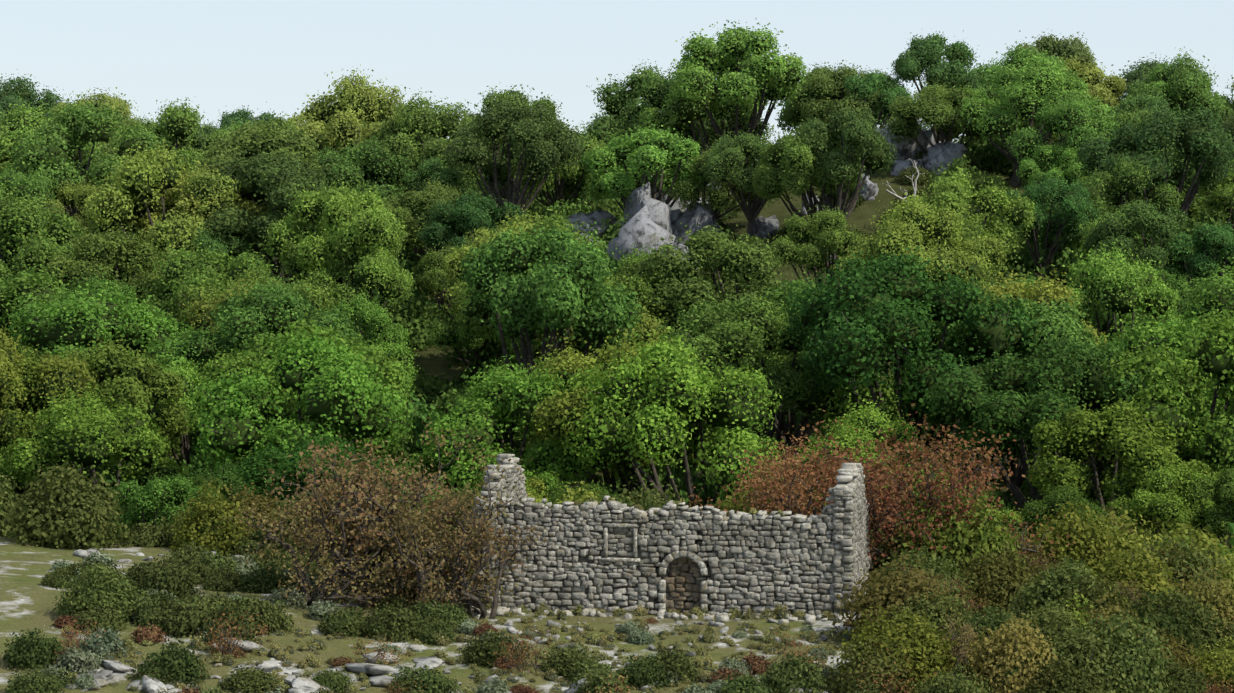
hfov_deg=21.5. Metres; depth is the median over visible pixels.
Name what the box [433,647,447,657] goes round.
grass tuft
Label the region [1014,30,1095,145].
forest oak tree
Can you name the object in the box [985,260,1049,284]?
understory shrub
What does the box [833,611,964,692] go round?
maquis shrub
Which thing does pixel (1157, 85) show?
forest oak tree
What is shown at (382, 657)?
maquis shrub
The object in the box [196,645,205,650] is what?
grass tuft
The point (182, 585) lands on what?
maquis shrub
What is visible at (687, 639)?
grass tuft
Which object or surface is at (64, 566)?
maquis shrub
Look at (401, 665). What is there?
maquis shrub
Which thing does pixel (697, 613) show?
grass tuft
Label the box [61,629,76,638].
grass tuft
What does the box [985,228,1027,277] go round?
understory shrub
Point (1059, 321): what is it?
forest oak tree
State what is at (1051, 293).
forest oak tree
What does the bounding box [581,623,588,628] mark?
grass tuft
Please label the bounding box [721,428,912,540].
russet tree
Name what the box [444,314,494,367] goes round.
understory shrub
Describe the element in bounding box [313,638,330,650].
grass tuft
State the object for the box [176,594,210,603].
maquis shrub
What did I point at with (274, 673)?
grass tuft
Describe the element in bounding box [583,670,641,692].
maquis shrub
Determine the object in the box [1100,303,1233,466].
forest oak tree
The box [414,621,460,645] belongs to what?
maquis shrub
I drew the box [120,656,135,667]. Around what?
grass tuft
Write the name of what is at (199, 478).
understory shrub
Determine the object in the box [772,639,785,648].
grass tuft
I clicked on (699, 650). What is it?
grass tuft
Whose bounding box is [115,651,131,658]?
grass tuft
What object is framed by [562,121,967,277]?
rock outcrop
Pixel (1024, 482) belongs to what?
understory shrub
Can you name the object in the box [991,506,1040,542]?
scrub tree
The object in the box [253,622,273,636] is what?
maquis shrub
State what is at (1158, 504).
forest oak tree
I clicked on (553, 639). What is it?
grass tuft
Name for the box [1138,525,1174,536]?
understory shrub
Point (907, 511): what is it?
scrub tree
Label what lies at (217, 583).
maquis shrub
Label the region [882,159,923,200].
dead tree snag
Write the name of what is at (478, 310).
forest oak tree
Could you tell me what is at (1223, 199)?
forest oak tree
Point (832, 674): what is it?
maquis shrub
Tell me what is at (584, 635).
grass tuft
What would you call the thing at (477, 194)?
understory shrub
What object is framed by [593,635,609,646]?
grass tuft
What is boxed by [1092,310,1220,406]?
forest oak tree
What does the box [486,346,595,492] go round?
forest oak tree
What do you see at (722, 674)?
maquis shrub
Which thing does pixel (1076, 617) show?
maquis shrub
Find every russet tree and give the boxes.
[684,424,917,560]
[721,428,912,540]
[802,403,1075,572]
[809,440,1002,575]
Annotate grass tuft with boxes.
[60,624,74,634]
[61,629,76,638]
[79,627,91,633]
[101,651,116,664]
[109,682,117,686]
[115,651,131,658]
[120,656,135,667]
[121,638,136,650]
[124,672,135,679]
[129,649,144,659]
[129,684,138,690]
[143,639,154,646]
[170,677,188,688]
[186,635,203,649]
[191,684,201,692]
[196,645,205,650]
[198,667,209,674]
[204,643,215,651]
[211,652,223,664]
[221,654,235,665]
[252,646,268,656]
[253,636,264,645]
[254,659,263,665]
[262,682,275,692]
[266,643,281,658]
[270,670,278,675]
[272,681,288,692]
[276,630,287,635]
[276,651,290,660]
[280,659,292,667]
[284,644,294,653]
[291,626,303,634]
[294,633,304,637]
[295,660,306,668]
[297,643,308,651]
[300,669,315,681]
[303,653,319,663]
[304,628,311,635]
[304,643,320,651]
[306,636,325,648]
[306,659,321,666]
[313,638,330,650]
[319,685,333,692]
[326,634,333,640]
[326,657,335,663]
[332,632,346,638]
[334,655,351,660]
[340,685,357,692]
[349,655,366,662]
[354,639,366,649]
[356,672,369,682]
[363,680,370,687]
[373,635,392,640]
[374,658,389,665]
[406,649,416,655]
[411,638,423,644]
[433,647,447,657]
[435,632,449,645]
[446,659,456,664]
[452,634,464,642]
[452,645,465,652]
[455,655,466,663]
[464,685,477,692]
[465,635,476,642]
[475,669,491,678]
[475,677,484,683]
[479,618,489,624]
[480,630,493,635]
[484,603,491,610]
[494,668,501,675]
[502,612,512,616]
[507,675,519,683]
[518,659,533,667]
[519,604,531,614]
[520,616,531,622]
[534,670,545,675]
[535,628,545,636]
[536,609,548,616]
[537,602,552,610]
[539,650,551,658]
[543,668,559,681]
[547,624,559,630]
[547,636,557,644]
[548,610,556,615]
[549,685,561,692]
[551,627,562,633]
[555,609,569,619]
[558,680,568,687]
[559,624,569,632]
[570,623,581,630]
[570,634,582,642]
[573,605,584,615]
[574,630,593,638]
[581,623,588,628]
[584,633,600,644]
[585,625,596,630]
[590,648,600,653]
[590,653,600,660]
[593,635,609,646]
[598,651,608,660]
[601,643,614,651]
[603,631,617,641]
[609,660,624,665]
[613,608,620,616]
[614,609,626,616]
[616,646,630,651]
[617,633,625,640]
[623,609,635,616]
[627,605,647,616]
[633,617,643,621]
[633,655,644,663]
[635,623,649,632]
[640,619,649,626]
[642,687,657,692]
[655,629,669,636]
[656,644,666,650]
[659,635,667,639]
[667,642,683,646]
[669,609,681,614]
[669,629,676,635]
[673,646,687,651]
[673,682,683,686]
[674,622,688,630]
[677,684,689,691]
[680,674,690,684]
[681,627,690,632]
[683,634,696,642]
[689,606,705,617]
[689,625,702,633]
[689,643,698,648]
[693,644,707,655]
[693,657,703,667]
[695,672,710,682]
[698,630,717,642]
[701,607,711,615]
[702,625,717,635]
[702,646,715,651]
[702,657,713,666]
[702,665,710,670]
[704,634,714,642]
[717,637,731,642]
[720,655,729,660]
[728,652,742,658]
[729,608,739,617]
[734,626,744,630]
[739,620,753,629]
[739,649,749,654]
[742,607,759,619]
[747,642,757,648]
[752,635,762,641]
[755,643,765,650]
[757,672,773,681]
[760,608,777,618]
[760,610,774,619]
[761,643,781,653]
[763,630,779,643]
[772,603,788,618]
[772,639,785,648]
[777,622,789,630]
[780,634,795,645]
[797,613,803,619]
[798,631,808,638]
[806,631,817,638]
[808,637,823,642]
[818,610,834,619]
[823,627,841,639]
[823,646,834,654]
[826,614,833,620]
[831,643,844,648]
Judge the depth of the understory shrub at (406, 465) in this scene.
160.19 m
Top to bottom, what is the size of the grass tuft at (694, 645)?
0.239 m
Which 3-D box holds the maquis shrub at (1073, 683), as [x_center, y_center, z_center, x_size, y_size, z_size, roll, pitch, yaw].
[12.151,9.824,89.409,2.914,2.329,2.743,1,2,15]
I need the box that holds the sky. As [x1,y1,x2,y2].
[0,0,1233,159]
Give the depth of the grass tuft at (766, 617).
99.53 m
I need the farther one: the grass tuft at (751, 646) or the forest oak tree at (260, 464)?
the forest oak tree at (260, 464)
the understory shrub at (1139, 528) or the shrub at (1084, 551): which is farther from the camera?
the understory shrub at (1139, 528)
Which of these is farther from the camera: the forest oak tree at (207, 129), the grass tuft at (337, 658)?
the forest oak tree at (207, 129)
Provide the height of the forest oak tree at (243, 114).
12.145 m
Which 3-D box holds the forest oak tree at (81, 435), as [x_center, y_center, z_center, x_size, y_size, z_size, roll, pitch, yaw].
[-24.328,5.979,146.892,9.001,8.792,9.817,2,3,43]
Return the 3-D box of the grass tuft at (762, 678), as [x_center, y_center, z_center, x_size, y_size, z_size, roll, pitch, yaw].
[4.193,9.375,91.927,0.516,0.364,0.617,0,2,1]
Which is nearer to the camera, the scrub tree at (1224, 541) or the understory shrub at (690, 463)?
the scrub tree at (1224, 541)
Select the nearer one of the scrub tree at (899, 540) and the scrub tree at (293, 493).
the scrub tree at (899, 540)
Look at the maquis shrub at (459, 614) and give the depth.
97.54 m
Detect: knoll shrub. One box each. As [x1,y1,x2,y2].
[713,206,740,220]
[717,218,734,233]
[725,197,747,210]
[771,227,809,240]
[817,194,861,208]
[846,195,868,206]
[846,228,874,242]
[880,202,932,222]
[892,166,933,186]
[901,186,928,197]
[912,151,929,167]
[963,153,980,168]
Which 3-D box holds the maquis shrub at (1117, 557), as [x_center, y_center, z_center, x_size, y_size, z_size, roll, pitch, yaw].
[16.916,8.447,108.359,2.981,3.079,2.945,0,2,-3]
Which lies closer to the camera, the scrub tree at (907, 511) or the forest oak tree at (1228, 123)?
the scrub tree at (907, 511)
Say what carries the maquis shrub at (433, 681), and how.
on the terrain ground
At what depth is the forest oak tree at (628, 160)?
277.77 m
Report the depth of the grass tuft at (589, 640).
95.70 m
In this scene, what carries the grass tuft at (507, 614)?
on the terrain ground
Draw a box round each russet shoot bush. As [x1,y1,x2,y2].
[898,555,966,602]
[930,612,982,681]
[1012,531,1074,582]
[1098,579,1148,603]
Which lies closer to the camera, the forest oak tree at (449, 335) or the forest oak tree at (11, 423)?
the forest oak tree at (11, 423)
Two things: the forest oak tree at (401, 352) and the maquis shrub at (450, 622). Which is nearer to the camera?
the maquis shrub at (450, 622)
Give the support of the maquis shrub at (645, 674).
on the terrain ground
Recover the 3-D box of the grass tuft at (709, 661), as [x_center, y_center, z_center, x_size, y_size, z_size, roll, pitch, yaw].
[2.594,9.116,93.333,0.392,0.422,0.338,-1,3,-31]
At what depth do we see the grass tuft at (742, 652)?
94.78 m
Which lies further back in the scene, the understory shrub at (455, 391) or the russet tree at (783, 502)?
the understory shrub at (455, 391)
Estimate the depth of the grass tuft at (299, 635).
95.46 m
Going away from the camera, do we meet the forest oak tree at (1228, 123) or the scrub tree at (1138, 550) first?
the scrub tree at (1138, 550)
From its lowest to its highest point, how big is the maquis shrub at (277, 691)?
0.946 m
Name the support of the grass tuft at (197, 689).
on the terrain ground
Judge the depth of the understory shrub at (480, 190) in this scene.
279.00 m
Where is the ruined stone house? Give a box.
[473,454,872,616]
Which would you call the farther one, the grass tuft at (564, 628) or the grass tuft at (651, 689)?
the grass tuft at (564, 628)
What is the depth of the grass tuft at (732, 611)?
99.84 m
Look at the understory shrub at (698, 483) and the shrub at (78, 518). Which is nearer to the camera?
the shrub at (78, 518)
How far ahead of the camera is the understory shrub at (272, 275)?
217.41 m
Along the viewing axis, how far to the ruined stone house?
100.45 m
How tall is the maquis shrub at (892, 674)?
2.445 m
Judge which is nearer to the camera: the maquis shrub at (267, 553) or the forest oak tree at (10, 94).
the maquis shrub at (267, 553)
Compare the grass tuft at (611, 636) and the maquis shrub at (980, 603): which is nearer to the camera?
the grass tuft at (611, 636)
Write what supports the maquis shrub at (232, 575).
on the terrain ground
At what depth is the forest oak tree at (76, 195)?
233.04 m
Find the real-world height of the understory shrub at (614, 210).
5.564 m
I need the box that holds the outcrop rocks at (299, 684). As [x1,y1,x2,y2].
[43,548,971,692]
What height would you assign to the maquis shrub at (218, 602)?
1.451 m
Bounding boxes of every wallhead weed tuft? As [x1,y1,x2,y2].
[573,501,581,507]
[587,497,599,504]
[629,504,643,510]
[673,500,683,509]
[748,508,758,515]
[772,510,784,516]
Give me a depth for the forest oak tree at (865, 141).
226.91 m
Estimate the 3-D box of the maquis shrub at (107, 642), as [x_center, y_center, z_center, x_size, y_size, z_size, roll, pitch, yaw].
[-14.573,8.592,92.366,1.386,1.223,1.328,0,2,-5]
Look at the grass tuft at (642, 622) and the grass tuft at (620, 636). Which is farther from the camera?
the grass tuft at (642, 622)
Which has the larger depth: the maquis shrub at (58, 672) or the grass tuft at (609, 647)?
the grass tuft at (609, 647)
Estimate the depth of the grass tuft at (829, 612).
99.14 m
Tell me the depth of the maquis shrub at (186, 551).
106.16 m
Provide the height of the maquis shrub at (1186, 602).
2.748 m
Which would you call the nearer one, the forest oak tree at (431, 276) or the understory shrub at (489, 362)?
the understory shrub at (489, 362)
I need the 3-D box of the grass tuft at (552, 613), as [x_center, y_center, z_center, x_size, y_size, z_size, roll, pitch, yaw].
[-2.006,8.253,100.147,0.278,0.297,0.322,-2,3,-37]
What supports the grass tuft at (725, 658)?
on the terrain ground
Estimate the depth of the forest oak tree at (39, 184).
231.71 m
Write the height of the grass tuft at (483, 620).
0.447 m
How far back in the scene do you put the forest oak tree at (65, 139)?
238.39 m
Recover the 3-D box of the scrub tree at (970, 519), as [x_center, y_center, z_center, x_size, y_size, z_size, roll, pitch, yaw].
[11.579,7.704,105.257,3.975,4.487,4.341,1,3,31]
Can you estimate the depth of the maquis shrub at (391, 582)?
104.27 m
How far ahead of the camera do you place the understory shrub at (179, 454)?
170.95 m
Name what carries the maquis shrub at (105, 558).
on the terrain ground
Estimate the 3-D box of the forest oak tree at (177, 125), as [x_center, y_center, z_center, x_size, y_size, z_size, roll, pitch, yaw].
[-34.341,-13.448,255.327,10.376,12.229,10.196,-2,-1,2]
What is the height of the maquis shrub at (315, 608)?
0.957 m
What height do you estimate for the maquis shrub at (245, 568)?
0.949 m
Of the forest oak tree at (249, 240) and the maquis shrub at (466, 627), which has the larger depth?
the forest oak tree at (249, 240)
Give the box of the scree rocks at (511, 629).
[505,612,845,692]
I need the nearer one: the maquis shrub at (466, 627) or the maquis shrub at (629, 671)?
the maquis shrub at (629, 671)
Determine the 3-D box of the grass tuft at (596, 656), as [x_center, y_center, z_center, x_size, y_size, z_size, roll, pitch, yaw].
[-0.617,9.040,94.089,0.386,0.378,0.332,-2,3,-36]
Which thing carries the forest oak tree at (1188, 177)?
on the terrain ground
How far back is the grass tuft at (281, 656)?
92.80 m
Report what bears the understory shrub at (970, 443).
on the terrain ground
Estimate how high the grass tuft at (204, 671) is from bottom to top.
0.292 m
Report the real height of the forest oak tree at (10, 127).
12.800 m
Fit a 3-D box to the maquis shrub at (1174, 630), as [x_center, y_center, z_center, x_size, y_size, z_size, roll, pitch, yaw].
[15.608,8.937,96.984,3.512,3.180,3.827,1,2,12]
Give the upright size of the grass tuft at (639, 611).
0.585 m
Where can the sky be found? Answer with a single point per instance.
(222, 55)
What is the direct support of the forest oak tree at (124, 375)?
on the terrain ground
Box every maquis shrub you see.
[0,626,64,669]
[3,667,66,692]
[36,667,78,691]
[37,666,71,689]
[38,567,80,589]
[48,649,67,665]
[49,569,144,624]
[50,560,71,569]
[51,647,98,674]
[52,614,82,629]
[52,614,104,651]
[53,561,80,573]
[65,568,90,581]
[65,604,126,632]
[66,561,126,589]
[72,674,101,689]
[75,649,104,668]
[78,628,126,659]
[81,552,115,570]
[107,594,139,621]
[122,560,181,595]
[126,596,173,627]
[129,625,167,644]
[132,640,208,689]
[135,664,175,684]
[137,563,205,599]
[137,589,184,606]
[141,588,173,599]
[144,602,195,636]
[155,597,190,612]
[158,541,216,564]
[164,553,224,584]
[164,596,228,639]
[173,686,202,692]
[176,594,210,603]
[177,566,202,585]
[186,591,239,612]
[193,608,266,658]
[195,685,226,692]
[198,550,244,575]
[198,602,266,643]
[199,621,225,642]
[201,574,235,591]
[209,566,243,587]
[210,643,246,658]
[215,667,283,692]
[219,594,247,601]
[228,596,258,608]
[231,556,260,567]
[234,563,257,578]
[235,562,301,593]
[236,598,295,633]
[237,553,271,565]
[241,549,282,567]
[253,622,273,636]
[263,585,306,606]
[263,688,282,692]
[264,547,314,569]
[275,564,330,573]
[278,558,324,580]
[284,570,314,591]
[303,598,340,620]
[308,577,341,596]
[309,607,371,637]
[312,565,364,601]
[312,669,355,692]
[329,656,353,667]
[347,632,409,664]
[359,603,420,642]
[360,614,410,640]
[373,643,402,655]
[374,596,416,614]
[376,577,413,598]
[379,676,425,692]
[387,664,458,692]
[390,608,426,633]
[391,664,411,672]
[397,598,448,632]
[400,577,444,604]
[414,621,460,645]
[417,600,472,624]
[421,612,461,630]
[456,619,480,634]
[459,642,476,663]
[463,630,531,666]
[472,622,498,636]
[473,679,515,692]
[481,633,516,644]
[488,620,556,677]
[491,655,514,669]
[511,683,538,692]
[518,629,536,638]
[541,643,603,680]
[563,646,584,652]
[564,658,614,686]
[571,668,634,692]
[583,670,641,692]
[614,623,625,631]
[614,656,674,691]
[614,663,648,686]
[618,621,640,635]
[625,629,644,643]
[631,630,654,645]
[641,646,699,686]
[644,617,658,623]
[666,667,684,684]
[681,684,712,692]
[704,666,744,685]
[706,679,730,690]
[712,672,774,692]
[715,658,752,676]
[731,631,747,638]
[738,652,771,674]
[758,626,833,676]
[763,652,832,692]
[800,624,814,632]
[808,646,831,660]
[819,666,835,681]
[829,636,918,692]
[832,558,964,648]
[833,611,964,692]
[840,631,853,639]
[844,640,936,692]
[845,682,894,692]
[851,664,915,692]
[860,547,977,611]
[868,584,979,644]
[885,543,972,610]
[903,577,951,609]
[918,665,988,692]
[941,574,993,614]
[946,610,1024,666]
[947,567,980,611]
[947,625,1018,666]
[953,610,980,621]
[955,623,1063,692]
[989,605,1032,627]
[1006,565,1107,621]
[1009,608,1088,644]
[1016,621,1135,692]
[1017,660,1110,692]
[1032,566,1110,596]
[1032,634,1137,692]
[1034,605,1115,640]
[1048,570,1170,640]
[1055,596,1142,632]
[1065,594,1143,642]
[1079,616,1189,692]
[1093,555,1147,576]
[1117,659,1175,692]
[1124,595,1198,664]
[1137,627,1198,671]
[1141,649,1172,692]
[1150,596,1233,663]
[1156,660,1208,692]
[1165,600,1231,651]
[1166,569,1231,594]
[1170,569,1233,633]
[1185,666,1215,692]
[1190,644,1233,692]
[1199,674,1229,692]
[1205,675,1232,692]
[1207,681,1220,692]
[1216,655,1233,692]
[1224,621,1233,647]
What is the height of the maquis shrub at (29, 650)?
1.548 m
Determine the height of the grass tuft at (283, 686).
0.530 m
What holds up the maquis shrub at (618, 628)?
on the terrain ground
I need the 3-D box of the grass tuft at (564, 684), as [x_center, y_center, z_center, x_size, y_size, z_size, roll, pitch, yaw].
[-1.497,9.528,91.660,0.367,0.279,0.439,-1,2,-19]
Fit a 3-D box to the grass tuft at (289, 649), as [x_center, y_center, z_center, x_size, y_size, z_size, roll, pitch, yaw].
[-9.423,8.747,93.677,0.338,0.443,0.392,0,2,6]
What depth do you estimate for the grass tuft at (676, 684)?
91.60 m
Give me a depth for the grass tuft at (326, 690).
89.58 m
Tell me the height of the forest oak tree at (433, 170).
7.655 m
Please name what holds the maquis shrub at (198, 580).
on the terrain ground
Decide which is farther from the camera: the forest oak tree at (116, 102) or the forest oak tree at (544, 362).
the forest oak tree at (116, 102)
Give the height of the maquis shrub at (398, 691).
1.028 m
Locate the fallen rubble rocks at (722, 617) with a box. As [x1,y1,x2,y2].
[463,606,862,624]
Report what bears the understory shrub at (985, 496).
on the terrain ground
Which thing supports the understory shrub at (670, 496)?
on the terrain ground
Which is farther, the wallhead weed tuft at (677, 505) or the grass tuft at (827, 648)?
the wallhead weed tuft at (677, 505)
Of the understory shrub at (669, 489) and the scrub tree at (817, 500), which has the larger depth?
the understory shrub at (669, 489)
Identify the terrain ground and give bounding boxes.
[0,164,1181,692]
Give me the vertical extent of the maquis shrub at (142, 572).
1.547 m
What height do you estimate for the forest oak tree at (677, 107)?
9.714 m
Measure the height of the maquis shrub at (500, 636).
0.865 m
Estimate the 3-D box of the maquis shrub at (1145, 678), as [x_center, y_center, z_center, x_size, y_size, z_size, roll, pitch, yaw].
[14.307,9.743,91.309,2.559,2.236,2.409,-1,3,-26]
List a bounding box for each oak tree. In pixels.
[0,73,75,123]
[0,98,104,170]
[0,117,110,210]
[0,161,68,236]
[0,179,90,289]
[0,236,56,316]
[0,264,110,354]
[0,278,211,412]
[0,322,98,505]
[0,343,101,494]
[0,382,192,505]
[3,337,42,357]
[4,94,170,218]
[29,221,179,307]
[39,267,182,384]
[42,179,114,238]
[42,333,190,473]
[49,87,155,143]
[81,139,246,268]
[84,381,179,476]
[86,110,159,161]
[102,160,265,263]
[108,97,233,213]
[111,469,227,529]
[137,356,213,470]
[138,239,277,335]
[155,197,287,288]
[156,119,235,161]
[159,225,251,286]
[160,271,362,371]
[167,259,338,366]
[172,143,363,284]
[177,273,307,378]
[180,116,323,204]
[184,325,415,481]
[187,456,287,509]
[194,313,414,459]
[207,118,253,132]
[216,101,285,129]
[221,322,412,466]
[223,111,327,167]
[228,427,405,510]
[247,180,402,291]
[263,177,407,324]
[284,64,415,187]
[285,277,339,314]
[301,133,426,216]
[301,241,413,336]
[316,169,381,235]
[328,103,431,156]
[328,291,410,349]
[343,88,482,219]
[361,337,420,397]
[382,178,468,260]
[382,197,430,256]
[402,156,476,196]
[410,355,609,496]
[411,241,478,327]
[417,191,527,250]
[426,279,520,375]
[438,205,617,339]
[443,90,586,228]
[454,203,668,351]
[459,216,643,416]
[461,84,568,203]
[474,461,565,502]
[476,471,548,504]
[477,146,504,188]
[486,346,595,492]
[499,113,580,196]
[503,298,674,375]
[511,123,605,206]
[512,327,709,501]
[528,168,592,209]
[545,476,644,507]
[559,326,788,510]
[576,59,710,164]
[579,121,711,212]
[584,461,647,492]
[590,114,639,173]
[602,241,723,339]
[606,80,776,186]
[615,222,790,368]
[654,285,871,476]
[665,20,809,172]
[667,140,776,219]
[679,68,773,181]
[698,113,762,182]
[700,130,787,241]
[728,297,872,473]
[748,272,822,353]
[751,119,867,250]
[768,204,867,292]
[774,62,893,133]
[777,237,1037,461]
[782,60,855,127]
[782,396,964,485]
[790,102,896,259]
[791,295,1028,461]
[800,62,898,130]
[830,188,1023,307]
[843,69,912,127]
[863,453,977,514]
[880,81,997,151]
[890,30,983,140]
[900,163,1036,285]
[915,268,1106,477]
[921,325,1158,518]
[922,54,1060,141]
[923,78,988,141]
[929,289,1116,517]
[945,276,1017,300]
[950,50,1115,186]
[967,41,1068,109]
[977,503,1022,533]
[984,363,1130,511]
[1003,92,1128,181]
[1005,171,1101,283]
[1009,272,1050,297]
[1012,94,1067,144]
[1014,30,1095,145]
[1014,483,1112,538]
[1016,138,1094,213]
[1025,392,1219,526]
[1032,237,1183,346]
[1037,53,1128,142]
[1070,152,1183,222]
[1073,99,1233,240]
[1079,205,1173,269]
[1083,198,1190,277]
[1092,55,1224,109]
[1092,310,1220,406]
[1093,303,1233,478]
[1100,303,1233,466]
[1104,89,1178,122]
[1104,457,1223,538]
[1110,103,1180,198]
[1110,263,1208,327]
[1119,46,1233,128]
[1126,68,1232,117]
[1162,219,1233,286]
[1168,153,1233,200]
[1171,164,1233,233]
[1179,257,1233,324]
[1179,463,1233,548]
[1189,75,1233,119]
[1213,463,1233,476]
[1214,111,1233,161]
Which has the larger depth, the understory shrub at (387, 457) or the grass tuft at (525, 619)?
the understory shrub at (387, 457)
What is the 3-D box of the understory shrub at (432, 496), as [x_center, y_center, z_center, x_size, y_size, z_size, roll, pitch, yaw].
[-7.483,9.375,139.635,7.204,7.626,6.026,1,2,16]
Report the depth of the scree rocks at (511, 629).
96.92 m
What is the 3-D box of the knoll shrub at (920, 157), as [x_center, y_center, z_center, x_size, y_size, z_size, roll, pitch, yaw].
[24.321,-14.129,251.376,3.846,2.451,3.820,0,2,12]
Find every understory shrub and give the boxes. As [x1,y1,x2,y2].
[81,465,159,524]
[113,453,174,483]
[115,464,244,541]
[152,452,218,483]
[155,444,200,466]
[174,368,205,454]
[185,452,243,476]
[265,268,299,285]
[306,227,355,282]
[345,257,424,314]
[355,299,412,325]
[365,454,391,467]
[367,401,420,467]
[370,434,421,470]
[380,291,446,353]
[380,367,461,413]
[387,460,413,471]
[388,472,451,509]
[391,453,454,492]
[394,245,423,271]
[395,259,415,296]
[396,387,450,456]
[398,475,471,510]
[405,476,463,501]
[410,238,474,276]
[411,411,433,436]
[414,390,459,431]
[422,283,453,307]
[426,299,452,325]
[426,382,475,419]
[443,385,472,401]
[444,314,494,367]
[449,367,476,388]
[461,337,518,389]
[463,184,494,198]
[471,185,484,200]
[471,330,515,367]
[515,192,549,221]
[529,195,590,224]
[538,473,602,500]
[569,191,621,208]
[570,208,623,240]
[575,182,623,218]
[594,214,666,252]
[603,255,623,285]
[603,458,687,497]
[604,254,622,280]
[630,484,706,504]
[641,169,655,189]
[656,302,716,337]
[659,480,678,494]
[673,439,706,475]
[673,467,744,515]
[674,451,707,470]
[692,473,738,508]
[702,278,731,305]
[716,492,739,513]
[719,423,768,437]
[759,403,782,427]
[773,412,832,459]
[782,402,827,433]
[916,421,932,452]
[916,426,970,476]
[925,414,972,449]
[928,154,980,191]
[936,439,1000,495]
[952,130,1012,162]
[957,416,1013,462]
[965,475,1013,511]
[967,128,1013,170]
[967,171,1015,200]
[971,486,1027,519]
[973,214,1038,276]
[974,138,1027,180]
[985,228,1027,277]
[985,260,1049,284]
[1012,199,1072,238]
[1012,217,1089,292]
[1019,451,1065,490]
[1021,462,1091,499]
[1043,220,1087,255]
[1054,179,1118,229]
[1072,455,1120,477]
[1078,466,1108,511]
[1093,315,1116,347]
[1103,191,1162,245]
[1107,525,1170,545]
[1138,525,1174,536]
[1166,507,1229,544]
[1178,200,1226,261]
[1185,257,1233,283]
[1208,523,1233,558]
[1211,545,1233,562]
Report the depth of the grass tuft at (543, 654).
93.95 m
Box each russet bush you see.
[224,460,422,613]
[262,433,432,608]
[275,417,492,599]
[361,444,535,611]
[386,486,554,619]
[393,477,531,600]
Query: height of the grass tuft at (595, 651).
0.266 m
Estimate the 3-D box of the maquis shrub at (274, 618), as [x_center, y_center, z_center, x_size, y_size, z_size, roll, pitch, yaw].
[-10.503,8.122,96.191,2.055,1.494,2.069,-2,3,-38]
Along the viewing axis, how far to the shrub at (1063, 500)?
129.55 m
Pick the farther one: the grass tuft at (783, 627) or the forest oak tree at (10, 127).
the forest oak tree at (10, 127)
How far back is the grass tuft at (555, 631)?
96.85 m
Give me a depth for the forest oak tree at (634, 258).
194.88 m
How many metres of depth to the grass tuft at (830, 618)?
99.02 m
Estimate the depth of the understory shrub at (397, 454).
171.24 m
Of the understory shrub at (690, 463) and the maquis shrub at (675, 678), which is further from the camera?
the understory shrub at (690, 463)
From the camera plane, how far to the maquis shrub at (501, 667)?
92.86 m
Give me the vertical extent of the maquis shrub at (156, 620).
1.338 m
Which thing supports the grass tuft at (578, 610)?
on the terrain ground
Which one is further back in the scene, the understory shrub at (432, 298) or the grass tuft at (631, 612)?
the understory shrub at (432, 298)
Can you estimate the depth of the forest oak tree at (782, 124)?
303.97 m
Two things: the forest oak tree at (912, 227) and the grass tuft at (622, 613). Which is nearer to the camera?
the grass tuft at (622, 613)
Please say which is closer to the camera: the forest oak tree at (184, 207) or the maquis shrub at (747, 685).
the maquis shrub at (747, 685)
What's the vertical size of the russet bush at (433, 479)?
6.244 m
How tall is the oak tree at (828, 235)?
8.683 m
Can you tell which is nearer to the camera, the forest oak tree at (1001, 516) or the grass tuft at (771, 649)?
the grass tuft at (771, 649)
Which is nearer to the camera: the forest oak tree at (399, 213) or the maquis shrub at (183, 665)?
the maquis shrub at (183, 665)
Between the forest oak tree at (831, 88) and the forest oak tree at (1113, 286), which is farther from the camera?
the forest oak tree at (831, 88)
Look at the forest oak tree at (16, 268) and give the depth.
206.60 m
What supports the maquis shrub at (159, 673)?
on the terrain ground
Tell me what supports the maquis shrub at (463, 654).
on the terrain ground
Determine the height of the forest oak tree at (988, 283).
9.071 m
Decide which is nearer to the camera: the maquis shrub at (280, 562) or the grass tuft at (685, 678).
the grass tuft at (685, 678)
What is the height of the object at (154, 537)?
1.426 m
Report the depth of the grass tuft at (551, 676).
92.03 m
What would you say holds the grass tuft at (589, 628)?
on the terrain ground
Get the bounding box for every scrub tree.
[0,463,30,537]
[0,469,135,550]
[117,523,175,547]
[153,504,208,547]
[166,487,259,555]
[219,487,296,550]
[222,529,274,556]
[258,490,376,566]
[281,485,350,512]
[367,538,399,566]
[398,517,472,578]
[406,505,475,576]
[433,475,483,524]
[561,494,600,504]
[597,484,663,513]
[619,494,677,507]
[728,477,803,514]
[787,482,826,517]
[869,500,914,569]
[870,512,955,576]
[889,499,917,530]
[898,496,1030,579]
[931,514,1030,604]
[955,495,1022,567]
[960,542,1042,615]
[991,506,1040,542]
[1000,517,1034,556]
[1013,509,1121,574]
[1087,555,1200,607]
[1092,519,1165,561]
[1107,521,1153,539]
[1108,541,1233,596]
[1123,533,1224,584]
[1135,525,1229,553]
[1136,524,1209,543]
[1152,537,1233,562]
[1156,538,1224,563]
[1182,552,1233,600]
[1196,549,1233,569]
[1218,533,1233,550]
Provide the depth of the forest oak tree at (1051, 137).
254.21 m
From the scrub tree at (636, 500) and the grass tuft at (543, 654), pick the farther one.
the scrub tree at (636, 500)
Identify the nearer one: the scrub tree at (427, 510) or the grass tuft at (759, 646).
the grass tuft at (759, 646)
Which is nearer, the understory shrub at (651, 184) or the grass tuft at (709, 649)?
the grass tuft at (709, 649)
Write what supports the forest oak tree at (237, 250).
on the terrain ground

